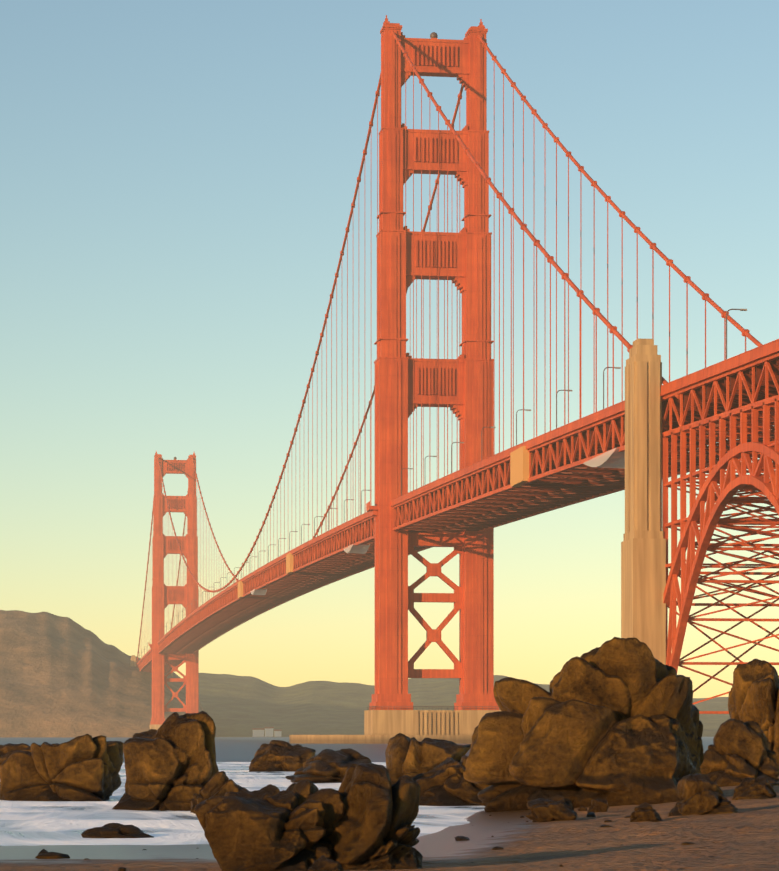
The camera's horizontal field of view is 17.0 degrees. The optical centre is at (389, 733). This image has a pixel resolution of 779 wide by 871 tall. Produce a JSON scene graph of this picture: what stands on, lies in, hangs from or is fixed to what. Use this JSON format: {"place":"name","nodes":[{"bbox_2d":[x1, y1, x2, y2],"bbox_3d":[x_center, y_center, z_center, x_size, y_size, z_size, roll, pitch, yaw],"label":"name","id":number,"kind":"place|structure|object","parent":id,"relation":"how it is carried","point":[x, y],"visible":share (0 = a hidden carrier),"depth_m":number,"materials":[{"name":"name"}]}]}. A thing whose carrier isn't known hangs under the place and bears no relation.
{"place":"outdoors","nodes":[
{"label":"outdoors","id":0,"kind":"place"},
{"bbox_2d":[0,610,217,736],"bbox_3d":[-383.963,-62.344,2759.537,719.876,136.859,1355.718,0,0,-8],"label":"hillside","id":1,"kind":"structure","parent":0,"point":[60,676],"depth_m":2261.49,"materials":[{"name":"brown soil"}]},
{"bbox_2d":[130,655,172,675],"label":"pylon","id":2,"kind":"object","parent":1,"relation":"on","point":[133,661],"visible":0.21,"depth_m":2425.38,"materials":[{"name":"concrete"}]},
{"bbox_2d":[253,728,280,736],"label":"shore buildings","id":3,"kind":"structure","parent":0,"point":[260,733],"depth_m":2591.12,"materials":[{"name":"white paint"}]},
{"bbox_2d":[252,727,281,730],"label":"building roofs","id":4,"kind":"structure","parent":3,"relation":"on","point":[266,727],"depth_m":2590.74,"materials":[{"name":"brown"}]},
{"bbox_2d":[0,737,713,761],"bbox_3d":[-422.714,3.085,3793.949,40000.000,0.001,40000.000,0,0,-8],"label":"sea water","id":5,"kind":"structure","parent":0,"point":[236,749],"depth_m":677.77,"materials":[{"name":"blue liquid"}]},
{"bbox_2d":[150,724,160,729],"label":"pier","id":6,"kind":"structure","parent":5,"relation":"in","point":[152,726],"depth_m":2081.01,"materials":[{"name":"concrete"}]},
{"bbox_2d":[150,452,198,724],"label":"tower","id":7,"kind":"structure","parent":6,"relation":"on","point":[190,679],"depth_m":2088.43,"materials":[{"name":"red metal"}]},
{"bbox_2d":[136,32,762,663],"bbox_3d":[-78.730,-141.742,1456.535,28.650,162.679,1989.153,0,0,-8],"label":"suspension cables","id":8,"kind":"object","parent":7,"relation":"attached to","point":[636,230],"visible":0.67,"depth_m":754.12,"materials":[{"name":"red metal"}]},
{"bbox_2d":[141,45,745,657],"bbox_3d":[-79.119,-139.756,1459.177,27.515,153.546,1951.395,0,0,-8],"label":"suspender cables","id":9,"kind":"object","parent":8,"relation":"hanging from","point":[331,517],"visible":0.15,"depth_m":778.35,"materials":[{"name":"red metal"}]},
{"bbox_2d":[136,339,778,673],"bbox_3d":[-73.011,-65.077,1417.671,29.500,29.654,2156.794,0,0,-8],"label":"bridge deck","id":10,"kind":"structure","parent":9,"relation":"hanging from","point":[764,354],"depth_m":634.02,"materials":[{"name":"red metal"}]},
{"bbox_2d":[238,446,531,597],"bbox_3d":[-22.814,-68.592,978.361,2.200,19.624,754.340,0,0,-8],"label":"truss panels","id":11,"kind":"object","parent":10,"relation":"attached to","point":[519,466],"visible":0.83,"depth_m":612.66,"materials":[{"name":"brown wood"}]},
{"bbox_2d":[141,358,778,673],"bbox_3d":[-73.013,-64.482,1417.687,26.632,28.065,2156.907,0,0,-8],"label":"deck truss","id":12,"kind":"object","parent":10,"relation":"attached to","point":[584,481],"visible":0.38,"depth_m":703.68,"materials":[{"name":"red metal"}]},
{"bbox_2d":[149,501,378,649],"bbox_3d":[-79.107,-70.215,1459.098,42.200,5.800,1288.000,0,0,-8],"label":"tower deck brackets","id":13,"kind":"object","parent":12,"relation":"on","point":[373,510],"visible":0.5,"depth_m":821.32,"materials":[{"name":"red metal"}]},
{"bbox_2d":[250,448,624,594],"bbox_3d":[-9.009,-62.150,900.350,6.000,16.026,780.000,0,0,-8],"label":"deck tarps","id":14,"kind":"object","parent":12,"relation":"on","point":[614,458],"visible":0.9,"depth_m":529.58,"materials":[{"name":"grey"}]},
{"bbox_2d":[139,309,740,654],"bbox_3d":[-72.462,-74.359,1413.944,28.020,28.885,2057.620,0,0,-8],"label":"lamp posts","id":15,"kind":"object","parent":12,"relation":"on","point":[432,456],"visible":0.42,"depth_m":710.91,"materials":[{"name":"metal"}]},
{"bbox_2d":[139,309,746,655],"bbox_3d":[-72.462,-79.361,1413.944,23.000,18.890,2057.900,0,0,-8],"label":"lamp heads","id":16,"kind":"object","parent":15,"relation":"attached to","point":[463,442],"visible":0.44,"depth_m":665.82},
{"bbox_2d":[0,762,484,845],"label":"surf foam","id":17,"kind":"object","parent":5,"relation":"on","point":[30,823],"visible":0.21,"depth_m":92.75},
{"bbox_2d":[289,710,500,743],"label":"tower pier","id":18,"kind":"structure","parent":5,"relation":"in","point":[385,726],"depth_m":814.52,"materials":[{"name":"concrete"}]},
{"bbox_2d":[367,706,497,709],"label":"pier railing","id":19,"kind":"object","parent":18,"relation":"on","point":[442,706],"visible":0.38,"depth_m":817.44,"materials":[{"name":"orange metal"}]},
{"bbox_2d":[369,15,498,709],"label":"tower","id":20,"kind":"structure","parent":18,"relation":"on","point":[464,62],"depth_m":821.85,"materials":[{"name":"red metal"}]},
{"bbox_2d":[430,32,437,37],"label":"beacon light","id":21,"kind":"object","parent":20,"relation":"on","point":[433,35],"visible":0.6,"depth_m":825.01,"materials":[{"name":"grey metal"}]},
{"bbox_2d":[621,338,665,664],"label":"pylon","id":22,"kind":"object","parent":5,"relation":"on","point":[643,577],"visible":0.73,"depth_m":480.10,"materials":[{"name":"concrete"}]},
{"bbox_2d":[0,776,778,860],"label":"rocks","id":23,"kind":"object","parent":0,"point":[728,790],"depth_m":104.58,"materials":[{"name":"brown stone"}]},
{"bbox_2d":[0,743,28,763],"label":"rock","id":24,"kind":"object","parent":23,"relation":"on","point":[7,750],"visible":0.25,"depth_m":212.98,"materials":[{"name":"brown stone"}]},
{"bbox_2d":[0,734,123,800],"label":"rock","id":25,"kind":"object","parent":23,"relation":"on","point":[86,767],"visible":0.77,"depth_m":116.42,"materials":[{"name":"brown stone"}]},
{"bbox_2d":[81,823,153,837],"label":"rock","id":26,"kind":"object","parent":23,"relation":"on","point":[113,830],"visible":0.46,"depth_m":75.35,"materials":[{"name":"brown stone"}]},
{"bbox_2d":[112,711,218,810],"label":"rock","id":27,"kind":"object","parent":23,"relation":"on","point":[170,764],"visible":0.6,"depth_m":101.58,"materials":[{"name":"brown stone"}]},
{"bbox_2d":[249,740,315,771],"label":"rock","id":28,"kind":"object","parent":23,"relation":"on","point":[277,756],"visible":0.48,"depth_m":202.11,"materials":[{"name":"brown stone"}]},
{"bbox_2d":[307,855,342,870],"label":"sand rock","id":29,"kind":"object","parent":23,"relation":"on","point":[322,863],"visible":1,"depth_m":45.48,"materials":[{"name":"brown stone"}]},
{"bbox_2d":[285,748,371,782],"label":"rock","id":30,"kind":"object","parent":23,"relation":"on","point":[327,766],"visible":0.48,"depth_m":155.76,"materials":[{"name":"brown stone"}]},
{"bbox_2d":[0,793,778,870],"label":"beach sand","id":31,"kind":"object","parent":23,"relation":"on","point":[745,837],"visible":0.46,"depth_m":61.69,"materials":[{"name":"brown sand"}]},
{"bbox_2d":[190,771,248,813],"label":"rock","id":32,"kind":"object","parent":31,"relation":"on","point":[220,783],"visible":0.35,"depth_m":94.93,"materials":[{"name":"brown stone"}]},
{"bbox_2d":[194,780,344,870],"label":"rock","id":33,"kind":"object","parent":31,"relation":"on","point":[269,827],"visible":0.81,"depth_m":51.40,"materials":[{"name":"brown stone"}]},
{"bbox_2d":[328,763,422,869],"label":"boulder","id":34,"kind":"object","parent":31,"relation":"on","point":[374,829],"visible":0.79,"depth_m":52.12,"materials":[{"name":"brown stone"}]},
{"bbox_2d":[587,799,608,812],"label":"sand rock","id":35,"kind":"object","parent":31,"relation":"on","point":[598,805],"visible":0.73,"depth_m":89.01,"materials":[{"name":"brown stone"}]},
{"bbox_2d":[630,802,662,821],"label":"sand rock","id":36,"kind":"object","parent":31,"relation":"on","point":[644,811],"visible":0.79,"depth_m":76.87,"materials":[{"name":"brown stone"}]},
{"bbox_2d":[668,773,737,816],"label":"sand rock","id":37,"kind":"object","parent":31,"relation":"on","point":[699,794],"visible":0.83,"depth_m":79.42,"materials":[{"name":"brown stone"}]},
{"bbox_2d":[35,783,778,870],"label":"beach pebbles","id":38,"kind":"object","parent":23,"relation":"on","point":[44,854],"visible":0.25,"depth_m":61.86,"materials":[{"name":"brown stone"}]},
{"bbox_2d":[385,733,470,784],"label":"rock group","id":39,"kind":"object","parent":23,"relation":"on","point":[408,756],"visible":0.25,"depth_m":144.62},
{"bbox_2d":[412,755,490,805],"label":"rock group","id":40,"kind":"object","parent":23,"relation":"on","point":[444,783],"visible":0.31,"depth_m":109.44},
{"bbox_2d":[526,795,577,821],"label":"sand rock","id":41,"kind":"object","parent":23,"relation":"on","point":[557,808],"visible":0.75,"depth_m":82.66,"materials":[{"name":"brown stone"}]},
{"bbox_2d":[463,637,700,811],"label":"rock","id":42,"kind":"object","parent":23,"relation":"on","point":[614,721],"visible":0.69,"depth_m":98.16,"materials":[{"name":"brown stone"}]},
{"bbox_2d":[697,721,704,767],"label":"rock","id":43,"kind":"object","parent":23,"relation":"on","point":[700,753],"visible":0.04,"depth_m":104.05,"materials":[{"name":"brown stone"}]},
{"bbox_2d":[700,719,778,786],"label":"edge rock","id":44,"kind":"object","parent":23,"relation":"on","point":[737,752],"visible":0.62,"depth_m":119.76,"materials":[{"name":"brown stone"}]},
{"bbox_2d":[728,659,778,765],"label":"edge rock","id":45,"kind":"object","parent":23,"relation":"on","point":[754,694],"visible":0.44,"depth_m":151.97,"materials":[{"name":"brown stone"}]},
{"bbox_2d":[731,776,776,799],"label":"sand rock","id":46,"kind":"object","parent":23,"relation":"on","point":[755,788],"visible":0.65,"depth_m":93.21,"materials":[{"name":"brown stone"}]},
{"bbox_2d":[0,0,778,697],"label":"sky","id":47,"kind":"structure","parent":0,"point":[178,178],"materials":[{"name":"blue"}]},
{"bbox_2d":[199,673,730,736],"bbox_3d":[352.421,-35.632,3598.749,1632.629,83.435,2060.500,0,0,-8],"label":"distant hills","id":48,"kind":"structure","parent":0,"point":[236,706],"depth_m":2872.76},
{"bbox_2d":[662,398,778,713],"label":"bridge arch","id":49,"kind":"structure","parent":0,"point":[714,497],"depth_m":462.10,"materials":[{"name":"red metal"}]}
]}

